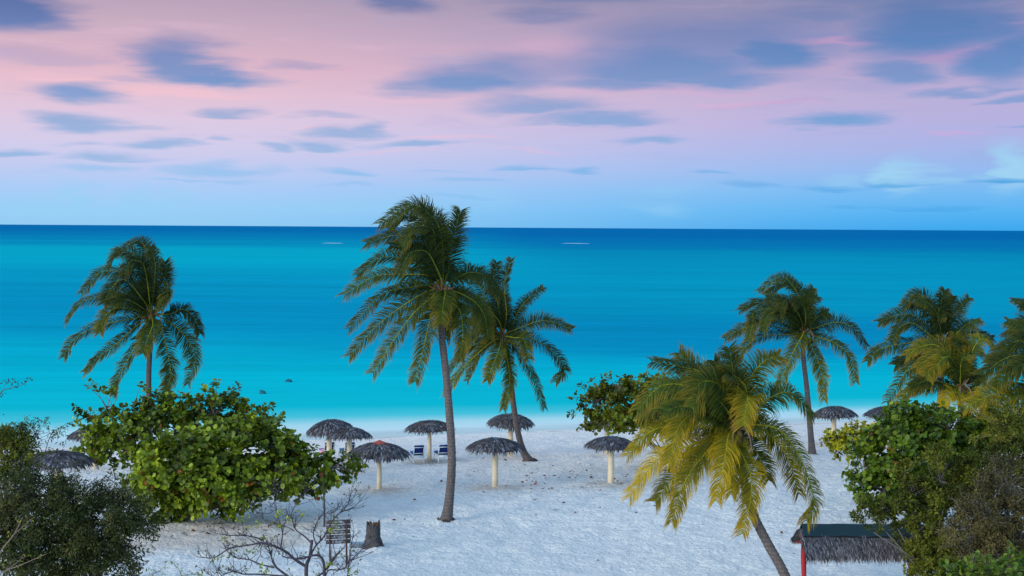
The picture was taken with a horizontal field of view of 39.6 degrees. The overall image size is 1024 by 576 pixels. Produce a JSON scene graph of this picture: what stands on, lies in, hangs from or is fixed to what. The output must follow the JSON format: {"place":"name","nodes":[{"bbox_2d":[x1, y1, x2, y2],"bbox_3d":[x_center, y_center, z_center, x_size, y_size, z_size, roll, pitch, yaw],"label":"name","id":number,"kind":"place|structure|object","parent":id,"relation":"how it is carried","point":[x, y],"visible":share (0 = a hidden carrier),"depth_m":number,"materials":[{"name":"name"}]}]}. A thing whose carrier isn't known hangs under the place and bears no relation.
{"place":"outdoors","nodes":[
{"label":"outdoors","id":0,"kind":"place"},
{"bbox_2d":[0,517,47,573],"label":"bare twig","id":1,"kind":"object","parent":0,"point":[9,568],"visible":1,"depth_m":34.34,"materials":[{"name":"brown plant"}]},
{"bbox_2d":[144,556,201,575],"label":"leafy twig","id":2,"kind":"object","parent":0,"point":[171,562],"visible":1,"depth_m":40.42,"materials":[{"name":"green plant"}]},
{"bbox_2d":[349,542,364,547],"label":"stone slab","id":3,"kind":"structure","parent":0,"point":[357,544],"depth_m":59.70,"materials":[{"name":"grey stone"}]},
{"bbox_2d":[0,224,1023,447],"bbox_3d":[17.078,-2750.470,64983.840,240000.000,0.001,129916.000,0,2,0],"label":"sea water","id":4,"kind":"structure","parent":0,"point":[272,309],"depth_m":266.40,"materials":[{"name":"blue liquid"}]},
{"bbox_2d":[0,419,1023,575],"bbox_3d":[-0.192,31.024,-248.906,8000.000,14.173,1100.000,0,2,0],"label":"sand beach","id":5,"kind":"structure","parent":0,"point":[498,530],"depth_m":65.14,"materials":[{"name":"white sand"}]},
{"bbox_2d":[0,415,65,575],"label":"fine leaved bush","id":6,"kind":"object","parent":5,"relation":"on","point":[18,444],"visible":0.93,"depth_m":49.98,"materials":[{"name":"green plant"}]},
{"bbox_2d":[22,449,96,486],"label":"thatched parasol","id":7,"kind":"object","parent":5,"relation":"on","point":[70,458],"visible":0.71,"depth_m":69.15,"materials":[{"name":"grey wicker"}]},
{"bbox_2d":[66,429,98,468],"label":"thatched parasol","id":8,"kind":"object","parent":5,"relation":"on","point":[74,436],"visible":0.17,"depth_m":81.82,"materials":[{"name":"grey wicker"}]},
{"bbox_2d":[0,456,167,575],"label":"fine leaved bush","id":9,"kind":"object","parent":5,"relation":"on","point":[89,545],"visible":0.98,"depth_m":44.74,"materials":[{"name":"green plant"}]},
{"bbox_2d":[0,377,32,414],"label":"leafy twig","id":10,"kind":"object","parent":9,"relation":"attached to","point":[14,386],"visible":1,"depth_m":46.27,"materials":[{"name":"green plant"}]},
{"bbox_2d":[30,417,124,486],"bbox_3d":[-14.212,5.667,46.300,3.220,2.950,0.572,0,2,0],"label":"leafy twig","id":11,"kind":"object","parent":9,"relation":"attached to","point":[62,442],"visible":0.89,"depth_m":46.30,"materials":[{"name":"green plant"}]},
{"bbox_2d":[57,234,205,432],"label":"coconut palm","id":12,"kind":"object","parent":5,"relation":"on","point":[144,297],"visible":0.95,"depth_m":78.95,"materials":[{"name":"green plant"}]},
{"bbox_2d":[69,378,285,480],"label":"sea grape shrub","id":13,"kind":"object","parent":5,"relation":"on","point":[145,418],"visible":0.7,"depth_m":71.91,"materials":[{"name":"green plant"}]},
{"bbox_2d":[114,410,368,523],"bbox_3d":[-12.446,8.360,64.964,11.728,5.482,5.161,0,2,0],"label":"sea grape shrub","id":14,"kind":"object","parent":5,"relation":"on","point":[212,470],"visible":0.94,"depth_m":64.18,"materials":[{"name":"green plant"}]},
{"bbox_2d":[192,468,381,575],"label":"bare tree","id":15,"kind":"object","parent":5,"relation":"on","point":[309,556],"visible":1,"depth_m":42.32,"materials":[{"name":"brown plant"}]},
{"bbox_2d":[322,482,324,526],"bbox_3d":[-8.478,9.849,64.172,0.108,2.164,0.197,-1,3,-25],"label":"wooden stake","id":16,"kind":"object","parent":5,"relation":"on","point":[323,505],"visible":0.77,"depth_m":64.15,"materials":[{"name":"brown wood"}]},
{"bbox_2d":[318,442,334,456],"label":"sun lounger","id":17,"kind":"object","parent":5,"relation":"on","point":[325,446],"visible":0.35,"depth_m":86.68,"materials":[{"name":"white plastic"}]},
{"bbox_2d":[306,419,352,450],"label":"thatched parasol","id":18,"kind":"object","parent":5,"relation":"on","point":[327,427],"visible":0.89,"depth_m":84.28,"materials":[{"name":"grey wicker"}]},
{"bbox_2d":[326,519,350,560],"bbox_3d":[-6.978,10.267,57.139,0.994,1.940,0.101,0,2,-6],"label":"slatted board","id":19,"kind":"object","parent":5,"relation":"on","point":[345,527],"visible":0.81,"depth_m":57.13,"materials":[{"name":"grey wood"}]},
{"bbox_2d":[338,442,355,459],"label":"sun lounger","id":20,"kind":"object","parent":5,"relation":"on","point":[353,445],"visible":0.34,"depth_m":86.55,"materials":[{"name":"white plastic"}]},
{"bbox_2d":[325,426,373,470],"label":"thatched parasol","id":21,"kind":"object","parent":5,"relation":"on","point":[348,434],"visible":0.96,"depth_m":80.60,"materials":[{"name":"grey wicker"}]},
{"bbox_2d":[362,519,383,549],"bbox_3d":[-5.857,10.365,59.947,1.220,1.279,1.201,0,2,0],"label":"tree stump","id":22,"kind":"object","parent":5,"relation":"on","point":[373,530],"visible":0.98,"depth_m":59.65,"materials":[{"name":"wood"}]},
{"bbox_2d":[347,440,412,489],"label":"thatched parasol","id":23,"kind":"object","parent":5,"relation":"on","point":[378,451],"visible":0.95,"depth_m":72.87,"materials":[{"name":"grey wicker"}]},
{"bbox_2d":[409,445,424,462],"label":"sun lounger","id":24,"kind":"object","parent":5,"relation":"on","point":[417,451],"visible":0.89,"depth_m":84.51,"materials":[{"name":"white plastic"}]},
{"bbox_2d":[336,193,504,522],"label":"coconut palm","id":25,"kind":"object","parent":5,"relation":"on","point":[443,306],"visible":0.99,"depth_m":65.58,"materials":[{"name":"green plant"}]},
{"bbox_2d":[404,420,455,460],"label":"thatched parasol","id":26,"kind":"object","parent":5,"relation":"on","point":[428,427],"visible":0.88,"depth_m":84.84,"materials":[{"name":"grey wicker"}]},
{"bbox_2d":[433,445,447,462],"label":"sun lounger","id":27,"kind":"object","parent":5,"relation":"on","point":[442,451],"visible":0.78,"depth_m":84.74,"materials":[{"name":"white plastic"}]},
{"bbox_2d":[171,458,794,560],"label":"fallen leaves","id":28,"kind":"object","parent":5,"relation":"on","point":[484,492],"visible":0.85,"depth_m":74.00,"materials":[{"name":"brown plant"}]},
{"bbox_2d":[465,437,525,486],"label":"thatched parasol","id":29,"kind":"object","parent":5,"relation":"on","point":[494,446],"visible":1,"depth_m":73.97,"materials":[{"name":"grey wicker"}]},
{"bbox_2d":[439,256,575,461],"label":"coconut palm","id":30,"kind":"object","parent":5,"relation":"on","point":[505,321],"visible":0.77,"depth_m":82.39,"materials":[{"name":"green plant"}]},
{"bbox_2d":[486,413,535,455],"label":"thatched parasol","id":31,"kind":"object","parent":5,"relation":"on","point":[503,421],"visible":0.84,"depth_m":87.00,"materials":[{"name":"grey wicker"}]},
{"bbox_2d":[586,420,615,453],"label":"thatched parasol","id":32,"kind":"object","parent":5,"relation":"on","point":[605,451],"visible":0.02,"depth_m":86.90,"materials":[{"name":"grey wicker"}]},
{"bbox_2d":[583,435,636,482],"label":"thatched parasol","id":33,"kind":"object","parent":5,"relation":"on","point":[611,445],"visible":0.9,"depth_m":74.60,"materials":[{"name":"grey wicker"}]},
{"bbox_2d":[566,369,700,455],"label":"sea grape shrub","id":34,"kind":"object","parent":5,"relation":"on","point":[620,417],"visible":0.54,"depth_m":80.23,"materials":[{"name":"green plant"}]},
{"bbox_2d":[619,338,824,575],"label":"coconut palm","id":35,"kind":"object","parent":5,"relation":"on","point":[721,399],"visible":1,"depth_m":48.45,"materials":[{"name":"green plant"}]},
{"bbox_2d":[719,271,870,454],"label":"coconut palm","id":36,"kind":"object","parent":5,"relation":"on","point":[798,311],"visible":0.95,"depth_m":86.09,"materials":[{"name":"green plant"}]},
{"bbox_2d":[813,405,858,437],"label":"thatched parasol","id":37,"kind":"object","parent":5,"relation":"on","point":[833,413],"visible":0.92,"depth_m":92.87,"materials":[{"name":"grey wicker"}]},
{"bbox_2d":[819,416,879,468],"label":"sea grape shrub","id":38,"kind":"object","parent":5,"relation":"on","point":[839,442],"visible":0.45,"depth_m":70.09,"materials":[{"name":"green plant"}]},
{"bbox_2d":[790,523,932,575],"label":"thatched shelter","id":39,"kind":"object","parent":5,"relation":"on","point":[839,543],"visible":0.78,"depth_m":50.70,"materials":[{"name":"grey wicker"}]},
{"bbox_2d":[862,406,906,445],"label":"thatched parasol","id":40,"kind":"object","parent":5,"relation":"on","point":[876,410],"visible":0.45,"depth_m":91.97,"materials":[{"name":"grey wicker"}]},
{"bbox_2d":[841,397,1002,528],"bbox_3d":[18.448,7.969,63.470,7.553,6.253,4.105,0,2,0],"label":"sea grape shrub","id":41,"kind":"object","parent":5,"relation":"on","point":[913,430],"visible":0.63,"depth_m":62.69,"materials":[{"name":"green plant"}]},
{"bbox_2d":[862,285,995,406],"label":"coconut palm","id":42,"kind":"object","parent":5,"relation":"on","point":[941,320],"visible":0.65,"depth_m":84.29,"materials":[{"name":"green plant"}]},
{"bbox_2d":[849,402,1023,575],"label":"fine leaved bush","id":43,"kind":"object","parent":5,"relation":"on","point":[922,542],"visible":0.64,"depth_m":48.95,"materials":[{"name":"green plant"}]},
{"bbox_2d":[881,330,1006,507],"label":"coconut palm","id":44,"kind":"object","parent":5,"relation":"on","point":[953,359],"visible":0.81,"depth_m":68.91,"materials":[{"name":"green plant"}]},
{"bbox_2d":[931,451,1023,575],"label":"fine leaved bush","id":45,"kind":"object","parent":5,"relation":"on","point":[994,533],"visible":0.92,"depth_m":43.51,"materials":[{"name":"green plant"}]},
{"bbox_2d":[939,540,1023,575],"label":"broad leaved bush","id":46,"kind":"object","parent":5,"relation":"on","point":[959,568],"visible":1,"depth_m":38.25,"materials":[{"name":"green plant"}]},
{"bbox_2d":[952,316,1023,452],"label":"coconut palm","id":47,"kind":"object","parent":5,"relation":"on","point":[1013,365],"visible":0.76,"depth_m":59.85,"materials":[{"name":"green plant"}]},
{"bbox_2d":[997,297,1023,373],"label":"coconut palm","id":48,"kind":"object","parent":5,"relation":"on","point":[1019,302],"visible":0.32,"depth_m":84.60,"materials":[{"name":"green plant"}]},
{"bbox_2d":[0,0,1023,230],"label":"sky","id":49,"kind":"structure","parent":0,"point":[653,114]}
]}

